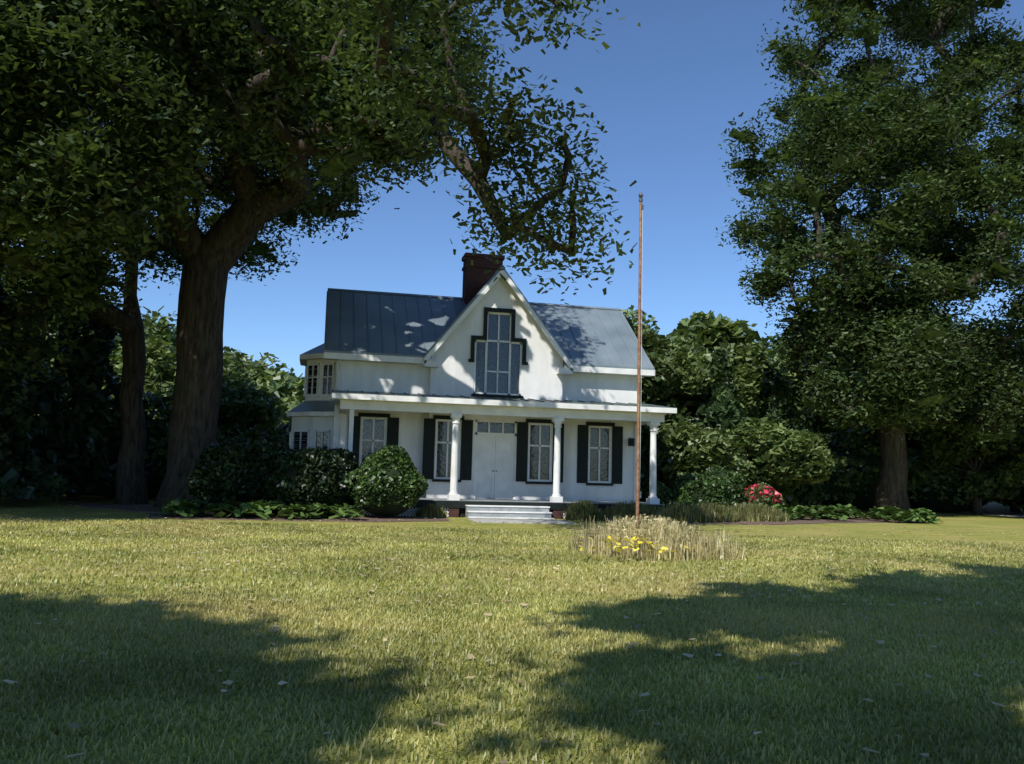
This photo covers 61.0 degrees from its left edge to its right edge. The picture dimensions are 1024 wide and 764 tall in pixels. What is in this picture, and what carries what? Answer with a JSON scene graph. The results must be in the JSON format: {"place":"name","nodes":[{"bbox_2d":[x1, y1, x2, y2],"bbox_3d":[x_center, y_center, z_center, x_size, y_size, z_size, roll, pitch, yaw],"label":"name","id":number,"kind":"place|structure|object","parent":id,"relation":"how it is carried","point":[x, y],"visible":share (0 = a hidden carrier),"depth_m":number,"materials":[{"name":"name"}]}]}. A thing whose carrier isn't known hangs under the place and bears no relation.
{"place":"outdoors","nodes":[
{"label":"outdoors","id":0,"kind":"place"},
{"bbox_2d":[34,389,149,494],"bbox_3d":[-21.001,3.034,43.196,7.043,5.355,7.020,3,-6,-12],"label":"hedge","id":1,"kind":"object","parent":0,"point":[66,394],"depth_m":41.61,"materials":[{"name":"green plant"}]},
{"bbox_2d":[0,494,1023,763],"bbox_3d":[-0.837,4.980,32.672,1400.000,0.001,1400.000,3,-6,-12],"label":"lawn","id":2,"kind":"structure","parent":0,"point":[976,526],"depth_m":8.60,"materials":[{"name":"green plant"}]},
{"bbox_2d":[1,273,47,380],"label":"tree","id":3,"kind":"object","parent":2,"relation":"on","point":[8,289],"visible":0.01,"depth_m":46.54,"materials":[{"name":"green plant"}]},
{"bbox_2d":[0,248,48,372],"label":"tree","id":4,"kind":"object","parent":2,"relation":"on","point":[6,282],"depth_m":57.59,"materials":[{"name":"green plant"}]},
{"bbox_2d":[24,316,166,393],"bbox_3d":[-28.382,0.722,55.053,12.261,12.187,13.390,8,-9,-46],"label":"tree","id":5,"kind":"object","parent":2,"relation":"on","point":[118,340],"depth_m":51.53,"materials":[{"name":"green plant"}]},
{"bbox_2d":[56,391,171,498],"bbox_3d":[-17.491,2.869,39.471,7.136,5.039,6.382,3,-6,-12],"label":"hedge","id":6,"kind":"object","parent":2,"relation":"on","point":[155,402],"depth_m":38.43,"materials":[{"name":"green plant"}]},
{"bbox_2d":[117,306,176,350],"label":"tree","id":7,"kind":"object","parent":2,"relation":"on","point":[161,329],"visible":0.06,"depth_m":92.41,"materials":[{"name":"green plant"}]},
{"bbox_2d":[39,337,258,412],"bbox_3d":[-21.183,1.934,51.163,12.329,9.326,12.834,3,-6,-12],"label":"tree","id":8,"kind":"object","parent":2,"relation":"on","point":[160,365],"depth_m":48.03,"materials":[{"name":"green plant"}]},
{"bbox_2d":[147,378,286,429],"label":"tree","id":9,"kind":"object","parent":2,"relation":"on","point":[250,406],"depth_m":44.82,"materials":[{"name":"green plant"}]},
{"bbox_2d":[216,422,289,445],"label":"hedge","id":10,"kind":"object","parent":2,"relation":"on","point":[226,431],"depth_m":42.44,"materials":[{"name":"green plant"}]},
{"bbox_2d":[242,357,283,422],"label":"tree","id":11,"kind":"object","parent":2,"relation":"on","point":[258,363],"depth_m":76.39,"materials":[{"name":"green plant"}]},
{"bbox_2d":[250,352,294,377],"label":"tree","id":12,"kind":"object","parent":2,"relation":"on","point":[272,360],"depth_m":87.88,"materials":[{"name":"green plant"}]},
{"bbox_2d":[248,379,304,431],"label":"tree","id":13,"kind":"object","parent":2,"relation":"on","point":[290,404],"depth_m":63.78,"materials":[{"name":"green plant"}]},
{"bbox_2d":[254,367,304,423],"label":"tree","id":14,"kind":"object","parent":2,"relation":"on","point":[286,385],"visible":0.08,"depth_m":70.76,"materials":[{"name":"green plant"}]},
{"bbox_2d":[287,248,676,519],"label":"house","id":15,"kind":"structure","parent":2,"relation":"on","point":[484,396],"depth_m":32.93,"materials":[{"name":"white paint"}]},
{"bbox_2d":[0,503,1023,763],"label":"fallen leaves","id":16,"kind":"object","parent":2,"relation":"on","point":[74,725],"visible":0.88,"depth_m":11.47,"materials":[{"name":"plant"}]},
{"bbox_2d":[61,503,1023,524],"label":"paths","id":17,"kind":"structure","parent":2,"relation":"on","point":[998,509],"depth_m":28.75,"materials":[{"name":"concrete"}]},
{"bbox_2d":[0,0,251,503],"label":"twin tree","id":18,"kind":"object","parent":17,"relation":"on","point":[29,51],"depth_m":23.31,"materials":[{"name":"green plant"}]},
{"bbox_2d":[185,436,292,510],"bbox_3d":[-8.872,3.111,29.373,3.934,2.617,3.424,3,-6,-12],"label":"yew shrub","id":19,"kind":"object","parent":17,"relation":"on","point":[224,451],"depth_m":28.32,"materials":[{"name":"green plant"}]},
{"bbox_2d":[155,498,364,519],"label":"hosta plants","id":20,"kind":"object","parent":17,"relation":"on","point":[265,509],"visible":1,"depth_m":25.83,"materials":[{"name":"green plant"}]},
{"bbox_2d":[266,446,358,507],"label":"boxwood shrub","id":21,"kind":"object","parent":17,"relation":"on","point":[336,459],"depth_m":27.39,"materials":[{"name":"green plant"}]},
{"bbox_2d":[0,0,640,508],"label":"tree","id":22,"kind":"object","parent":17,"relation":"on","point":[358,86],"depth_m":24.63,"materials":[{"name":"green plant"}]},
{"bbox_2d":[344,444,428,516],"bbox_3d":[-4.071,3.171,28.121,2.804,2.347,2.589,3,-6,-12],"label":"boxwood shrub","id":23,"kind":"object","parent":17,"relation":"on","point":[377,459],"depth_m":27.39,"materials":[{"name":"green plant"}]},
{"bbox_2d":[415,503,446,517],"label":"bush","id":24,"kind":"object","parent":17,"relation":"on","point":[431,510],"visible":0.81,"depth_m":29.00,"materials":[{"name":"green plant"}]},
{"bbox_2d":[596,500,658,520],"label":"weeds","id":25,"kind":"object","parent":17,"relation":"on","point":[620,510],"visible":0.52,"depth_m":29.96,"materials":[{"name":"green plant"}]},
{"bbox_2d":[639,481,676,506],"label":"shrub","id":26,"kind":"object","parent":17,"relation":"on","point":[660,488],"depth_m":34.30,"materials":[{"name":"green plant"}]},
{"bbox_2d":[648,501,721,522],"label":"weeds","id":27,"kind":"object","parent":17,"relation":"on","point":[688,514],"visible":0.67,"depth_m":30.15,"materials":[{"name":"green plant"}]},
{"bbox_2d":[672,473,734,508],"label":"shrub","id":28,"kind":"object","parent":17,"relation":"on","point":[699,480],"depth_m":33.48,"materials":[{"name":"green plant"}]},
{"bbox_2d":[690,502,741,521],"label":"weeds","id":29,"kind":"object","parent":17,"relation":"on","point":[727,515],"visible":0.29,"depth_m":31.16,"materials":[{"name":"green plant"}]},
{"bbox_2d":[701,464,746,505],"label":"shrub","id":30,"kind":"object","parent":17,"relation":"on","point":[714,470],"depth_m":35.65,"materials":[{"name":"green plant"}]},
{"bbox_2d":[724,502,789,521],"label":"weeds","id":31,"kind":"object","parent":17,"relation":"on","point":[756,512],"visible":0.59,"depth_m":32.42,"materials":[{"name":"green plant"}]},
{"bbox_2d":[744,482,784,506],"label":"flowering shrub","id":32,"kind":"object","parent":17,"relation":"on","point":[767,498],"depth_m":36.78,"materials":[{"name":"green plant"}]},
{"bbox_2d":[563,499,600,520],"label":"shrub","id":33,"kind":"object","parent":2,"relation":"on","point":[583,510],"visible":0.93,"depth_m":29.98,"materials":[{"name":"green plant"}]},
{"bbox_2d":[574,528,598,551],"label":"dry grass tuft","id":34,"kind":"object","parent":2,"relation":"on","point":[578,548],"visible":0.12,"depth_m":17.23,"materials":[{"name":"beige plant"}]},
{"bbox_2d":[566,515,611,552],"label":"dry grass tuft","id":35,"kind":"object","parent":2,"relation":"on","point":[588,527],"visible":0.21,"depth_m":17.31,"materials":[{"name":"beige plant"}]},
{"bbox_2d":[587,518,630,552],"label":"dry grass tuft","id":36,"kind":"object","parent":2,"relation":"on","point":[611,531],"visible":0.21,"depth_m":16.69,"materials":[{"name":"beige plant"}]},
{"bbox_2d":[555,535,686,553],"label":"yellow flowers","id":37,"kind":"object","parent":2,"relation":"on","point":[634,549],"visible":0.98,"depth_m":15.74,"materials":[{"name":"yellow plant"}]},
{"bbox_2d":[635,192,643,531],"bbox_3d":[2.516,-0.132,17.155,0.118,7.440,0.100,3,-6,-12],"label":"flagpole","id":38,"kind":"object","parent":2,"relation":"on","point":[639,372],"visible":0.93,"depth_m":17.16,"materials":[{"name":"metal"}]},
{"bbox_2d":[562,546,729,562],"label":"grass clump","id":39,"kind":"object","parent":2,"relation":"on","point":[639,557],"visible":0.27,"depth_m":16.03,"materials":[{"name":"plant"}]},
{"bbox_2d":[581,514,713,561],"bbox_3d":[2.646,2.985,16.959,2.728,0.809,2.316,3,-6,-12],"label":"dry grass patch","id":40,"kind":"object","parent":2,"relation":"on","point":[586,545],"visible":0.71,"depth_m":16.32,"materials":[{"name":"beige plant"}]},
{"bbox_2d":[586,514,706,547],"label":"dry grass seedheads","id":41,"kind":"object","parent":40,"relation":"on","point":[662,529],"visible":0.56,"depth_m":16.61,"materials":[{"name":"beige plant"}]},
{"bbox_2d":[624,314,671,489],"bbox_3d":[5.506,1.523,43.926,4.799,9.994,4.871,3,-6,-12],"label":"conifer","id":42,"kind":"object","parent":2,"relation":"on","point":[645,460],"visible":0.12,"depth_m":42.49,"materials":[{"name":"green plant"}]},
{"bbox_2d":[621,305,708,399],"bbox_3d":[7.037,0.281,55.547,8.993,9.787,11.850,8,-9,-46],"label":"tree","id":43,"kind":"object","parent":2,"relation":"on","point":[683,345],"visible":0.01,"depth_m":53.30,"materials":[{"name":"green plant"}]},
{"bbox_2d":[643,525,699,560],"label":"dry grass tuft","id":44,"kind":"object","parent":2,"relation":"on","point":[661,542],"visible":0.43,"depth_m":16.19,"materials":[{"name":"beige plant"}]},
{"bbox_2d":[634,327,714,452],"bbox_3d":[7.092,1.989,46.566,7.691,9.712,8.239,3,-6,-12],"label":"tree","id":45,"kind":"object","parent":2,"relation":"on","point":[677,372],"depth_m":43.98,"materials":[{"name":"green plant"}]},
{"bbox_2d":[669,522,720,559],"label":"dry grass tuft","id":46,"kind":"object","parent":2,"relation":"on","point":[710,548],"visible":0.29,"depth_m":16.39,"materials":[{"name":"beige plant"}]},
{"bbox_2d":[648,420,757,486],"bbox_3d":[9.225,4.069,41.364,4.888,4.582,4.504,9,-10,-51],"label":"bush","id":47,"kind":"object","parent":2,"relation":"on","point":[707,448],"depth_m":40.34,"materials":[{"name":"green plant"}]},
{"bbox_2d":[689,348,746,431],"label":"conifer","id":48,"kind":"object","parent":2,"relation":"on","point":[719,395],"depth_m":43.93,"materials":[{"name":"green plant"}]},
{"bbox_2d":[691,527,746,559],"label":"dry grass tuft","id":49,"kind":"object","parent":2,"relation":"on","point":[730,544],"visible":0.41,"depth_m":16.68,"materials":[{"name":"beige plant"}]},
{"bbox_2d":[697,531,741,560],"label":"dry grass tuft","id":50,"kind":"object","parent":2,"relation":"on","point":[721,553],"visible":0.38,"depth_m":16.48,"materials":[{"name":"beige plant"}]},
{"bbox_2d":[676,341,772,424],"bbox_3d":[11.904,2.439,48.384,8.046,9.453,7.699,3,-6,-12],"label":"tree","id":51,"kind":"object","parent":2,"relation":"on","point":[752,391],"visible":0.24,"depth_m":46.87,"materials":[{"name":"green plant"}]},
{"bbox_2d":[669,313,782,374],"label":"tree","id":52,"kind":"object","parent":2,"relation":"on","point":[717,333],"visible":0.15,"depth_m":57.72,"materials":[{"name":"green plant"}]},
{"bbox_2d":[680,349,773,374],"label":"tree","id":53,"kind":"object","parent":2,"relation":"on","point":[697,357],"depth_m":49.91,"materials":[{"name":"green plant"}]},
{"bbox_2d":[666,310,834,408],"bbox_3d":[18.605,-0.122,68.212,13.941,10.228,15.176,-2,-7,28],"label":"tree","id":54,"kind":"object","parent":2,"relation":"on","point":[690,322],"visible":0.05,"depth_m":64.73,"materials":[{"name":"green plant"}]},
{"bbox_2d":[756,335,788,359],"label":"tree","id":55,"kind":"object","parent":2,"relation":"on","point":[764,343],"visible":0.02,"depth_m":92.50,"materials":[{"name":"green plant"}]},
{"bbox_2d":[746,460,799,507],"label":"hedge","id":56,"kind":"object","parent":2,"relation":"on","point":[789,499],"depth_m":41.30,"materials":[{"name":"green plant"}]},
{"bbox_2d":[765,368,783,424],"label":"tree","id":57,"kind":"object","parent":2,"relation":"on","point":[772,377],"visible":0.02,"depth_m":51.00,"materials":[{"name":"green plant"}]},
{"bbox_2d":[732,417,835,491],"bbox_3d":[12.608,4.100,41.830,5.358,4.795,5.588,3,-6,-12],"label":"bush","id":58,"kind":"object","parent":2,"relation":"on","point":[780,452],"visible":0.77,"depth_m":40.03,"materials":[{"name":"green plant"}]},
{"bbox_2d":[765,373,824,506],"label":"conifer","id":59,"kind":"object","parent":2,"relation":"on","point":[781,410],"visible":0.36,"depth_m":45.68,"materials":[{"name":"green plant"}]},
{"bbox_2d":[793,396,803,418],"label":"tree","id":60,"kind":"object","parent":2,"relation":"on","point":[798,397],"visible":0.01,"depth_m":70.55,"materials":[{"name":"green plant"}]},
{"bbox_2d":[783,471,830,506],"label":"hedge","id":61,"kind":"object","parent":2,"relation":"on","point":[810,496],"depth_m":44.08,"materials":[{"name":"green plant"}]},
{"bbox_2d":[809,432,831,445],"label":"hedge","id":62,"kind":"object","parent":2,"relation":"on","point":[828,440],"visible":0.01,"depth_m":53.71,"materials":[{"name":"green plant"}]},
{"bbox_2d":[806,418,836,433],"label":"hedge","id":63,"kind":"object","parent":2,"relation":"on","point":[814,425],"visible":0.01,"depth_m":56.78,"materials":[{"name":"green plant"}]},
{"bbox_2d":[797,347,879,446],"bbox_3d":[24.586,1.459,59.162,10.591,9.646,12.219,9,-9,-49],"label":"tree","id":64,"kind":"object","parent":2,"relation":"on","point":[806,418],"visible":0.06,"depth_m":57.09,"materials":[{"name":"green plant"}]},
{"bbox_2d":[803,426,873,505],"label":"hedge","id":65,"kind":"object","parent":2,"relation":"on","point":[842,461],"depth_m":48.33,"materials":[{"name":"green plant"}]},
{"bbox_2d":[757,503,942,523],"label":"hosta plants","id":66,"kind":"object","parent":2,"relation":"on","point":[843,512],"visible":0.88,"depth_m":34.77,"materials":[{"name":"green plant"}]},
{"bbox_2d":[812,423,917,509],"bbox_3d":[20.408,5.054,52.100,7.802,5.376,7.284,3,-6,-12],"label":"hedge","id":67,"kind":"object","parent":2,"relation":"on","point":[837,440],"depth_m":50.12,"materials":[{"name":"green plant"}]},
{"bbox_2d":[716,0,1023,511],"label":"tall tree","id":68,"kind":"object","parent":2,"relation":"on","point":[893,127],"depth_m":40.93,"materials":[{"name":"green plant"}]},
{"bbox_2d":[853,348,1023,475],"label":"tree","id":69,"kind":"object","parent":2,"relation":"on","point":[912,443],"visible":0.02,"depth_m":49.38,"materials":[{"name":"green plant"}]},
{"bbox_2d":[906,447,998,512],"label":"hedge","id":70,"kind":"object","parent":2,"relation":"on","point":[933,504],"depth_m":48.89,"materials":[{"name":"green plant"}]},
{"bbox_2d":[908,436,1006,510],"bbox_3d":[27.825,5.608,54.644,8.769,5.224,7.449,3,-6,-12],"label":"hedge","id":71,"kind":"object","parent":2,"relation":"on","point":[992,500],"depth_m":52.37,"materials":[{"name":"green plant"}]},
{"bbox_2d":[907,418,1023,514],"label":"tree","id":72,"kind":"object","parent":2,"relation":"on","point":[931,464],"depth_m":46.82,"materials":[{"name":"green plant"}]},
{"bbox_2d":[955,318,1015,505],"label":"tree","id":73,"kind":"object","parent":2,"relation":"on","point":[982,327],"depth_m":69.54,"materials":[{"name":"green plant"}]},
{"bbox_2d":[1003,427,1023,477],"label":"tree","id":74,"kind":"object","parent":2,"relation":"on","point":[1017,458],"visible":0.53,"depth_m":45.63,"materials":[{"name":"green plant"}]},
{"bbox_2d":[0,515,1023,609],"bbox_3d":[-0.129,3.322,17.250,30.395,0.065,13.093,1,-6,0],"label":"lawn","id":75,"kind":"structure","parent":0,"point":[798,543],"depth_m":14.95,"materials":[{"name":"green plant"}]},
{"bbox_2d":[3,0,1023,389],"label":"sky","id":76,"kind":"structure","parent":0,"point":[664,91],"materials":[{"name":"blue"}]},
{"bbox_2d":[992,366,1023,511],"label":"tree","id":77,"kind":"object","parent":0,"point":[1014,509],"depth_m":53.74,"materials":[{"name":"green plant"}]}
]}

